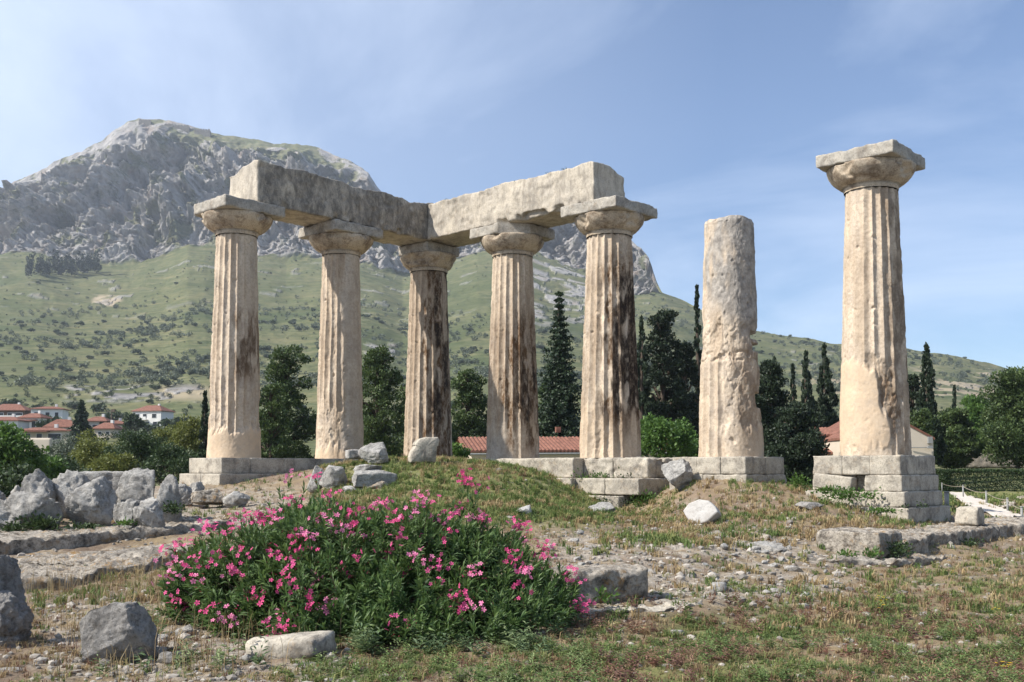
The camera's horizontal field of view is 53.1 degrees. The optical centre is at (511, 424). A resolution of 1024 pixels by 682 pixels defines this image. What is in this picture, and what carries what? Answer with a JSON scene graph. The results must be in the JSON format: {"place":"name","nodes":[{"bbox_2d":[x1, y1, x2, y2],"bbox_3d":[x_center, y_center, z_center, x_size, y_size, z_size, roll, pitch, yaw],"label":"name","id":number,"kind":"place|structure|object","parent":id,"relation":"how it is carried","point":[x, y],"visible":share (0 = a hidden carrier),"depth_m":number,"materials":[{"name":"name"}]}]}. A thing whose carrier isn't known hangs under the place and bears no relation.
{"place":"outdoors","nodes":[
{"label":"outdoors","id":0,"kind":"place"},
{"bbox_2d":[116,468,154,502],"bbox_3d":[-7.181,1.323,19.591,0.881,0.996,0.630,0,-3,0],"label":"boulder","id":1,"kind":"object","parent":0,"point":[136,483],"visible":0.57,"depth_m":19.31,"materials":[{"name":"grey stone"}]},
{"bbox_2d":[398,241,459,456],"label":"temple column","id":2,"kind":"structure","parent":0,"point":[428,265],"depth_m":33.99,"materials":[{"name":"stone"}]},
{"bbox_2d":[0,118,1023,489],"bbox_3d":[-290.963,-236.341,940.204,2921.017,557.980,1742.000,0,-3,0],"label":"hillside","id":3,"kind":"structure","parent":0,"point":[126,196],"depth_m":1109.44,"materials":[{"name":"plant"}]},
{"bbox_2d":[0,402,30,416],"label":"house","id":4,"kind":"structure","parent":3,"relation":"on","point":[9,410],"depth_m":300.45,"materials":[{"name":"tile"}]},
{"bbox_2d":[18,411,52,427],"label":"house","id":5,"kind":"structure","parent":3,"relation":"on","point":[34,418],"depth_m":240.30,"materials":[{"name":"ceramic"}]},
{"bbox_2d":[23,424,70,443],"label":"house","id":6,"kind":"structure","parent":3,"relation":"on","point":[55,431],"depth_m":200.13,"materials":[{"name":"paint"}]},
{"bbox_2d":[29,404,70,418],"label":"house","id":7,"kind":"structure","parent":3,"relation":"on","point":[56,410],"depth_m":285.74,"materials":[{"name":"paint"}]},
{"bbox_2d":[40,431,80,470],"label":"broadleaf tree","id":8,"kind":"object","parent":3,"relation":"on","point":[60,447],"visible":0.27,"depth_m":70.03,"materials":[{"name":"green plant"}]},
{"bbox_2d":[65,399,95,446],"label":"fir tree","id":9,"kind":"object","parent":3,"relation":"on","point":[81,421],"visible":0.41,"depth_m":189.62,"materials":[{"name":"green plant"}]},
{"bbox_2d":[93,420,124,437],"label":"house","id":10,"kind":"structure","parent":3,"relation":"on","point":[109,428],"depth_m":225.28,"materials":[{"name":"tile"}]},
{"bbox_2d":[122,412,145,430],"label":"broadleaf tree","id":11,"kind":"object","parent":3,"relation":"on","point":[131,419],"visible":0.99,"depth_m":234.40,"materials":[{"name":"green plant"}]},
{"bbox_2d":[131,404,174,425],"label":"house","id":12,"kind":"structure","parent":3,"relation":"on","point":[153,414],"depth_m":320.68,"materials":[{"name":"paint"}]},
{"bbox_2d":[161,414,207,470],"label":"broadleaf tree","id":13,"kind":"object","parent":3,"relation":"on","point":[186,434],"visible":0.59,"depth_m":71.09,"materials":[{"name":"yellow plant"}]},
{"bbox_2d":[198,390,208,456],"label":"cypress tree","id":14,"kind":"object","parent":3,"relation":"on","point":[203,431],"visible":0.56,"depth_m":69.98,"materials":[{"name":"green plant"}]},
{"bbox_2d":[262,344,316,458],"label":"pine tree","id":15,"kind":"object","parent":3,"relation":"on","point":[283,366],"visible":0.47,"depth_m":65.94,"materials":[{"name":"green plant"}]},
{"bbox_2d":[390,384,405,453],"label":"pine tree","id":16,"kind":"object","parent":3,"relation":"on","point":[403,396],"visible":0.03,"depth_m":69.71,"materials":[{"name":"green plant"}]},
{"bbox_2d":[450,368,487,442],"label":"pine tree","id":17,"kind":"object","parent":3,"relation":"on","point":[471,399],"visible":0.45,"depth_m":71.68,"materials":[{"name":"green plant"}]},
{"bbox_2d":[0,252,996,442],"bbox_3d":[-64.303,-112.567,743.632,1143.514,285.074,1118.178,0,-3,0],"label":"scrub cover","id":18,"kind":"object","parent":3,"relation":"on","point":[97,397],"visible":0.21,"depth_m":505.60,"materials":[{"name":"green plant"}]},
{"bbox_2d":[0,293,1006,391],"bbox_3d":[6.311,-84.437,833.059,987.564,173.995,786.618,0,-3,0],"label":"olive groves","id":19,"kind":"object","parent":3,"relation":"on","point":[27,379],"visible":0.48,"depth_m":659.55,"materials":[{"name":"green plant"}]},
{"bbox_2d":[537,291,581,436],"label":"fir tree","id":20,"kind":"object","parent":3,"relation":"on","point":[558,404],"visible":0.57,"depth_m":69.75,"materials":[{"name":"green plant"}]},
{"bbox_2d":[637,314,654,420],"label":"cypress tree","id":21,"kind":"object","parent":3,"relation":"on","point":[646,407],"visible":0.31,"depth_m":68.05,"materials":[{"name":"green plant"}]},
{"bbox_2d":[639,308,693,427],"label":"pine tree","id":22,"kind":"object","parent":3,"relation":"on","point":[660,344],"visible":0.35,"depth_m":69.77,"materials":[{"name":"green plant"}]},
{"bbox_2d":[671,340,699,435],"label":"pine tree","id":23,"kind":"object","parent":3,"relation":"on","point":[687,351],"visible":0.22,"depth_m":71.89,"materials":[{"name":"green plant"}]},
{"bbox_2d":[692,284,701,433],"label":"cypress tree","id":24,"kind":"object","parent":3,"relation":"on","point":[697,330],"visible":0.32,"depth_m":74.21,"materials":[{"name":"green plant"}]},
{"bbox_2d":[801,349,818,426],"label":"cypress tree","id":25,"kind":"object","parent":3,"relation":"on","point":[807,390],"visible":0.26,"depth_m":78.04,"materials":[{"name":"green plant"}]},
{"bbox_2d":[814,342,839,427],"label":"cypress tree","id":26,"kind":"object","parent":3,"relation":"on","point":[825,385],"visible":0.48,"depth_m":79.87,"materials":[{"name":"green plant"}]},
{"bbox_2d":[819,421,934,455],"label":"pink house","id":27,"kind":"structure","parent":3,"relation":"on","point":[921,443],"depth_m":62.03,"materials":[{"name":"paint"}]},
{"bbox_2d":[907,373,921,417],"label":"pine tree","id":28,"kind":"object","parent":3,"relation":"on","point":[914,384],"visible":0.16,"depth_m":75.94,"materials":[{"name":"green plant"}]},
{"bbox_2d":[909,407,940,458],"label":"pine tree","id":29,"kind":"object","parent":3,"relation":"on","point":[924,420],"visible":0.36,"depth_m":65.57,"materials":[{"name":"green plant"}]},
{"bbox_2d":[911,342,947,465],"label":"cypress tree","id":30,"kind":"object","parent":3,"relation":"on","point":[925,398],"visible":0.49,"depth_m":71.88,"materials":[{"name":"green plant"}]},
{"bbox_2d":[936,406,982,472],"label":"pine tree","id":31,"kind":"object","parent":3,"relation":"on","point":[960,441],"visible":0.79,"depth_m":83.10,"materials":[{"name":"green plant"}]},
{"bbox_2d":[959,394,989,468],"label":"pine tree","id":32,"kind":"object","parent":3,"relation":"on","point":[973,404],"visible":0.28,"depth_m":91.25,"materials":[{"name":"green plant"}]},
{"bbox_2d":[947,454,1023,467],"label":"stone wall","id":33,"kind":"structure","parent":3,"relation":"on","point":[978,462],"depth_m":89.64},
{"bbox_2d":[976,365,1023,473],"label":"pine tree","id":34,"kind":"object","parent":3,"relation":"on","point":[1002,428],"visible":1,"depth_m":79.17,"materials":[{"name":"green plant"}]},
{"bbox_2d":[0,458,1023,681],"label":"ground","id":35,"kind":"structure","parent":0,"point":[297,481],"depth_m":14.28,"materials":[{"name":"soil"}]},
{"bbox_2d":[0,555,26,603],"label":"boulder","id":36,"kind":"object","parent":35,"relation":"on","point":[10,575],"visible":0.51,"depth_m":9.29,"materials":[{"name":"stone"}]},
{"bbox_2d":[0,499,28,529],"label":"boulder","id":37,"kind":"object","parent":35,"relation":"on","point":[6,515],"visible":0.26,"depth_m":18.38,"materials":[{"name":"grey stone"}]},
{"bbox_2d":[0,590,33,643],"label":"boulder","id":38,"kind":"object","parent":35,"relation":"on","point":[16,615],"visible":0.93,"depth_m":9.09,"materials":[{"name":"stone"}]},
{"bbox_2d":[0,420,50,473],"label":"broadleaf tree","id":39,"kind":"object","parent":35,"relation":"on","point":[16,444],"visible":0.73,"depth_m":43.48,"materials":[{"name":"green plant"}]},
{"bbox_2d":[0,460,51,496],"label":"broadleaf tree","id":40,"kind":"object","parent":35,"relation":"on","point":[11,478],"visible":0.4,"depth_m":39.58,"materials":[{"name":"green plant"}]},
{"bbox_2d":[4,491,64,528],"bbox_3d":[-8.664,1.582,18.599,0.939,0.762,0.726,0,-3,0],"label":"boulder","id":41,"kind":"object","parent":35,"relation":"on","point":[21,503],"visible":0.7,"depth_m":18.35,"materials":[{"name":"grey stone"}]},
{"bbox_2d":[20,468,56,501],"bbox_3d":[-9.198,1.366,19.973,0.617,1.028,0.546,0,-3,0],"label":"boulder","id":42,"kind":"object","parent":35,"relation":"on","point":[37,481],"visible":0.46,"depth_m":19.82,"materials":[{"name":"grey stone"}]},
{"bbox_2d":[24,452,69,479],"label":"broadleaf tree","id":43,"kind":"object","parent":35,"relation":"on","point":[56,466],"visible":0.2,"depth_m":47.95,"materials":[{"name":"green plant"}]},
{"bbox_2d":[52,470,89,519],"bbox_3d":[-8.701,1.381,20.214,0.755,0.997,0.530,0,-3,0],"label":"boulder","id":44,"kind":"object","parent":35,"relation":"on","point":[67,482],"visible":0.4,"depth_m":20.08,"materials":[{"name":"grey stone"}]},
{"bbox_2d":[68,428,121,470],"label":"broadleaf tree","id":45,"kind":"object","parent":35,"relation":"on","point":[87,453],"visible":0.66,"depth_m":62.93,"materials":[{"name":"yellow plant"}]},
{"bbox_2d":[80,471,124,491],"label":"stone block","id":46,"kind":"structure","parent":35,"relation":"on","point":[114,477],"depth_m":21.34,"materials":[{"name":"grey stone"}]},
{"bbox_2d":[15,542,210,592],"bbox_3d":[-7.105,2.203,14.753,4.278,0.869,5.441,-2,-3,39],"label":"stone step","id":47,"kind":"object","parent":35,"relation":"on","point":[149,553],"visible":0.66,"depth_m":14.61,"materials":[{"name":"stone"}]},
{"bbox_2d":[85,452,140,471],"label":"broadleaf tree","id":48,"kind":"object","parent":35,"relation":"on","point":[109,461],"visible":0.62,"depth_m":54.36,"materials":[{"name":"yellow plant"}]},
{"bbox_2d":[0,515,231,554],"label":"stone step","id":49,"kind":"object","parent":35,"relation":"on","point":[21,541],"visible":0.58,"depth_m":17.57,"materials":[{"name":"stone"}]},
{"bbox_2d":[15,510,70,530],"bbox_3d":[-8.333,1.745,18.172,1.131,0.480,0.708,0,-3,0],"label":"wall weed","id":50,"kind":"object","parent":49,"relation":"on","point":[37,522],"depth_m":18.14,"materials":[{"name":"green plant"}]},
{"bbox_2d":[64,476,117,525],"bbox_3d":[-7.756,1.484,18.912,0.875,1.083,0.637,0,-3,0],"label":"boulder","id":51,"kind":"object","parent":49,"relation":"on","point":[93,501],"visible":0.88,"depth_m":18.73,"materials":[{"name":"grey stone"}]},
{"bbox_2d":[79,601,158,663],"bbox_3d":[-3.276,1.846,8.623,0.469,0.728,0.598,-2,-3,44],"label":"boulder","id":52,"kind":"object","parent":35,"relation":"on","point":[118,626],"visible":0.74,"depth_m":8.52,"materials":[{"name":"stone"}]},
{"bbox_2d":[113,499,142,527],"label":"boulder","id":53,"kind":"object","parent":35,"relation":"on","point":[122,510],"visible":0.56,"depth_m":18.13,"materials":[{"name":"grey stone"}]},
{"bbox_2d":[100,427,166,468],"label":"broadleaf tree","id":54,"kind":"object","parent":35,"relation":"on","point":[135,444],"visible":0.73,"depth_m":60.76,"materials":[{"name":"green plant"}]},
{"bbox_2d":[133,497,165,527],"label":"boulder","id":55,"kind":"object","parent":35,"relation":"on","point":[148,512],"visible":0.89,"depth_m":18.01,"materials":[{"name":"grey stone"}]},
{"bbox_2d":[138,440,200,485],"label":"broadleaf tree","id":56,"kind":"object","parent":35,"relation":"on","point":[175,461],"visible":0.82,"depth_m":55.58,"materials":[{"name":"green plant"}]},
{"bbox_2d":[156,474,182,522],"bbox_3d":[-6.433,1.435,19.219,0.500,1.008,0.359,1,-3,-14],"label":"boulder","id":57,"kind":"object","parent":35,"relation":"on","point":[169,488],"visible":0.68,"depth_m":19.11,"materials":[{"name":"grey stone"}]},
{"bbox_2d":[24,547,317,681],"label":"dry grass","id":58,"kind":"structure","parent":35,"relation":"on","point":[108,596],"depth_m":9.87,"materials":[{"name":"plant"}]},
{"bbox_2d":[178,483,192,505],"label":"boulder","id":59,"kind":"object","parent":35,"relation":"on","point":[185,491],"visible":0.5,"depth_m":22.36,"materials":[{"name":"grey stone"}]},
{"bbox_2d":[190,488,223,504],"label":"rock","id":60,"kind":"object","parent":35,"relation":"on","point":[215,496],"visible":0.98,"depth_m":22.03,"materials":[{"name":"stone"}]},
{"bbox_2d":[223,491,249,507],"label":"rock","id":61,"kind":"object","parent":35,"relation":"on","point":[236,498],"visible":0.91,"depth_m":21.78,"materials":[{"name":"grey stone"}]},
{"bbox_2d":[179,457,361,484],"bbox_3d":[-5.971,1.514,30.846,2.129,0.979,7.657,-2,-3,43],"label":"stepped base","id":62,"kind":"object","parent":35,"relation":"on","point":[218,471],"visible":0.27,"depth_m":28.28,"materials":[{"name":"stone"}]},
{"bbox_2d":[194,194,284,457],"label":"temple column","id":63,"kind":"structure","parent":62,"relation":"on","point":[237,226],"depth_m":28.62,"materials":[{"name":"stone"}]},
{"bbox_2d":[229,160,459,246],"bbox_3d":[-4.982,-6.743,32.340,1.605,1.295,8.077,-2,-3,43],"label":"architrave","id":64,"kind":"object","parent":63,"relation":"on","point":[304,198],"visible":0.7,"depth_m":30.82,"materials":[{"name":"stone"}]},
{"bbox_2d":[298,219,382,458],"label":"temple column","id":65,"kind":"structure","parent":62,"relation":"on","point":[341,246],"depth_m":31.31,"materials":[{"name":"stone"}]},
{"bbox_2d":[259,381,294,457],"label":"pine tree","id":66,"kind":"object","parent":35,"relation":"on","point":[270,411],"visible":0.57,"depth_m":61.79,"materials":[{"name":"green plant"}]},
{"bbox_2d":[245,630,336,659],"bbox_3d":[-1.870,1.884,8.687,0.712,0.269,0.428,-1,-3,16],"label":"stone block","id":67,"kind":"object","parent":35,"relation":"on","point":[301,644],"depth_m":8.52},
{"bbox_2d":[319,465,347,488],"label":"rock","id":68,"kind":"object","parent":35,"relation":"on","point":[335,476],"visible":0.9,"depth_m":23.59,"materials":[{"name":"grey stone"}]},
{"bbox_2d":[91,601,584,676],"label":"weeds","id":69,"kind":"object","parent":35,"relation":"on","point":[358,641],"visible":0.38,"depth_m":8.82,"materials":[{"name":"green plant"}]},
{"bbox_2d":[358,442,388,464],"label":"boulder","id":70,"kind":"object","parent":35,"relation":"on","point":[375,453],"visible":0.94,"depth_m":25.63,"materials":[{"name":"grey stone"}]},
{"bbox_2d":[151,468,596,648],"bbox_3d":[-1.936,1.332,10.841,5.448,1.754,3.533,-2,-3,39],"label":"oleander bush","id":71,"kind":"object","parent":35,"relation":"on","point":[310,566],"visible":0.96,"depth_m":9.87,"materials":[{"name":"green plant"}]},
{"bbox_2d":[352,469,397,486],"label":"rock","id":72,"kind":"object","parent":35,"relation":"on","point":[361,478],"visible":0.88,"depth_m":23.12,"materials":[{"name":"grey stone"}]},
{"bbox_2d":[362,344,404,457],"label":"pine tree","id":73,"kind":"object","parent":35,"relation":"on","point":[377,374],"visible":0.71,"depth_m":63.60,"materials":[{"name":"green plant"}]},
{"bbox_2d":[408,437,438,462],"bbox_3d":[-2.215,0.632,25.598,0.736,0.639,0.614,1,-3,-14],"label":"carved fragment","id":74,"kind":"object","parent":35,"relation":"on","point":[424,449],"visible":0.94,"depth_m":25.32,"materials":[{"name":"stone"}]},
{"bbox_2d":[0,457,1023,681],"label":"short grass","id":75,"kind":"structure","parent":35,"relation":"on","point":[38,679],"depth_m":9.64,"materials":[{"name":"plant"}]},
{"bbox_2d":[0,468,1023,681],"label":"pebbles","id":76,"kind":"object","parent":35,"relation":"on","point":[741,574],"visible":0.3,"depth_m":11.57,"materials":[{"name":"grey stone"}]},
{"bbox_2d":[1,463,1023,681],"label":"dry grass","id":77,"kind":"structure","parent":35,"relation":"on","point":[35,622],"depth_m":8.88,"materials":[{"name":"plant"}]},
{"bbox_2d":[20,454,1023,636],"bbox_3d":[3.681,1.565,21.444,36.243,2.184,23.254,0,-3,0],"label":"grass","id":78,"kind":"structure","parent":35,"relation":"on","point":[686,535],"depth_m":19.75,"materials":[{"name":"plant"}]},
{"bbox_2d":[372,458,686,516],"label":"weeds","id":79,"kind":"object","parent":35,"relation":"on","point":[533,488],"visible":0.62,"depth_m":22.77,"materials":[{"name":"green plant"}]},
{"bbox_2d":[455,427,674,458],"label":"long low building","id":80,"kind":"structure","parent":35,"relation":"on","point":[559,447],"depth_m":56.75,"materials":[{"name":"tile"}]},
{"bbox_2d":[484,457,672,507],"bbox_3d":[0.039,1.732,30.869,10.740,1.461,3.059,-2,-3,43],"label":"stepped base","id":81,"kind":"object","parent":35,"relation":"on","point":[651,476],"visible":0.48,"depth_m":27.62,"materials":[{"name":"stone"}]},
{"bbox_2d":[470,222,554,458],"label":"temple column","id":82,"kind":"structure","parent":81,"relation":"on","point":[512,249],"depth_m":31.37,"materials":[{"name":"stone"}]},
{"bbox_2d":[551,563,647,603],"bbox_3d":[0.965,1.808,11.579,1.045,0.448,0.634,1,-3,-25],"label":"stone block","id":83,"kind":"object","parent":35,"relation":"on","point":[630,580],"depth_m":11.35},
{"bbox_2d":[583,592,723,616],"bbox_3d":[1.602,2.039,11.474,2.193,0.174,0.758,2,-3,-38],"label":"rock","id":84,"kind":"object","parent":35,"relation":"on","point":[662,608],"visible":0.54,"depth_m":11.10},
{"bbox_2d":[303,567,1023,681],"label":"weeds","id":85,"kind":"object","parent":35,"relation":"on","point":[584,656],"visible":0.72,"depth_m":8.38,"materials":[{"name":"green plant"}]},
{"bbox_2d":[640,412,696,457],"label":"broadleaf tree","id":86,"kind":"object","parent":35,"relation":"on","point":[670,436],"visible":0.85,"depth_m":45.11,"materials":[{"name":"green plant"}]},
{"bbox_2d":[661,458,692,489],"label":"boulder","id":87,"kind":"object","parent":35,"relation":"on","point":[678,474],"visible":0.94,"depth_m":25.67,"materials":[{"name":"grey stone"}]},
{"bbox_2d":[683,499,720,523],"bbox_3d":[3.829,1.782,20.562,0.750,0.561,0.480,-2,-3,31],"label":"marble fragment","id":88,"kind":"object","parent":35,"relation":"on","point":[704,511],"visible":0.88,"depth_m":20.41,"materials":[{"name":"white stone"}]},
{"bbox_2d":[669,456,786,489],"bbox_3d":[5.593,1.302,26.520,2.284,0.945,2.052,-2,-3,43],"label":"stepped base","id":89,"kind":"object","parent":35,"relation":"on","point":[742,468],"visible":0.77,"depth_m":25.67,"materials":[{"name":"stone"}]},
{"bbox_2d":[698,215,763,456],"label":"temple column","id":90,"kind":"structure","parent":89,"relation":"on","point":[730,423],"depth_m":26.05,"materials":[{"name":"stone"}]},
{"bbox_2d":[748,541,788,551],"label":"rock","id":91,"kind":"object","parent":35,"relation":"on","point":[774,546],"visible":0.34,"depth_m":16.44,"materials":[{"name":"grey stone"}]},
{"bbox_2d":[755,359,792,456],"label":"pine tree","id":92,"kind":"object","parent":35,"relation":"on","point":[771,397],"visible":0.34,"depth_m":59.56,"materials":[{"name":"green plant"}]},
{"bbox_2d":[766,400,830,484],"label":"pine tree","id":93,"kind":"object","parent":35,"relation":"on","point":[799,446],"visible":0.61,"depth_m":55.23,"materials":[{"name":"green plant"}]},
{"bbox_2d":[793,551,957,567],"bbox_3d":[6.295,2.263,17.097,4.843,0.351,1.326,2,-3,-34],"label":"stone step","id":94,"kind":"object","parent":35,"relation":"on","point":[923,559],"visible":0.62,"depth_m":16.34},
{"bbox_2d":[816,526,901,558],"bbox_3d":[6.006,2.034,17.682,1.170,0.494,1.038,-2,-3,43],"label":"stone block","id":95,"kind":"object","parent":94,"relation":"on","point":[836,539],"depth_m":17.33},
{"bbox_2d":[885,539,915,558],"bbox_3d":[6.450,2.085,17.085,0.520,0.414,0.602,0,-3,0],"label":"wall weed","id":96,"kind":"object","parent":94,"relation":"on","point":[900,549],"depth_m":17.04,"materials":[{"name":"green plant"}]},
{"bbox_2d":[805,455,950,521],"bbox_3d":[8.443,1.493,23.845,2.592,1.565,2.504,-2,-3,43],"label":"stepped base","id":97,"kind":"object","parent":35,"relation":"on","point":[911,480],"visible":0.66,"depth_m":23.00,"materials":[{"name":"stone"}]},
{"bbox_2d":[810,486,884,504],"bbox_3d":[7.269,1.562,22.528,1.951,0.423,0.710,0,-3,0],"label":"wall weed","id":98,"kind":"object","parent":97,"relation":"on","point":[841,495],"depth_m":22.47,"materials":[{"name":"green plant"}]},
{"bbox_2d":[816,139,924,455],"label":"temple column","id":99,"kind":"structure","parent":97,"relation":"on","point":[868,181],"depth_m":23.50,"materials":[{"name":"stone"}]},
{"bbox_2d":[893,522,1006,556],"bbox_3d":[8.084,2.314,19.998,1.456,0.627,6.075,-2,-3,41],"label":"stone step","id":100,"kind":"object","parent":35,"relation":"on","point":[922,539],"visible":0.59,"depth_m":19.62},
{"bbox_2d":[955,506,984,525],"bbox_3d":[9.606,1.913,21.487,0.495,0.412,0.504,-2,-3,43],"label":"stone block","id":101,"kind":"object","parent":100,"relation":"on","point":[968,515],"depth_m":21.31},
{"bbox_2d":[935,468,1023,491],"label":"hedge","id":102,"kind":"object","parent":35,"relation":"on","point":[946,479],"visible":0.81,"depth_m":61.15,"materials":[{"name":"green plant"}]},
{"bbox_2d":[943,515,1023,535],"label":"stone step","id":103,"kind":"object","parent":35,"relation":"on","point":[1015,524],"visible":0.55,"depth_m":22.63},
{"bbox_2d":[0,0,1023,369],"label":"sky","id":104,"kind":"structure","parent":0,"point":[705,110],"materials":[{"name":"blue"}]},
{"bbox_2d":[561,195,657,457],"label":"temple column","id":105,"kind":"structure","parent":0,"point":[609,227],"depth_m":28.66,"materials":[{"name":"stone"}]},
{"bbox_2d":[427,161,624,245],"bbox_3d":[0.279,-6.776,31.794,6.944,1.316,1.598,-2,-3,43],"label":"architrave","id":106,"kind":"object","parent":105,"relation":"on","point":[541,200],"visible":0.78,"depth_m":30.88,"materials":[{"name":"stone"}]},
{"bbox_2d":[252,545,1023,681],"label":"grass","id":107,"kind":"structure","parent":0,"point":[695,628],"depth_m":9.07,"materials":[{"name":"plant"}]},
{"bbox_2d":[942,490,1023,517],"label":"lawn grass","id":108,"kind":"structure","parent":0,"point":[953,501],"depth_m":34.33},
{"bbox_2d":[950,492,1020,516],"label":"path","id":109,"kind":"structure","parent":0,"point":[997,510],"depth_m":30.80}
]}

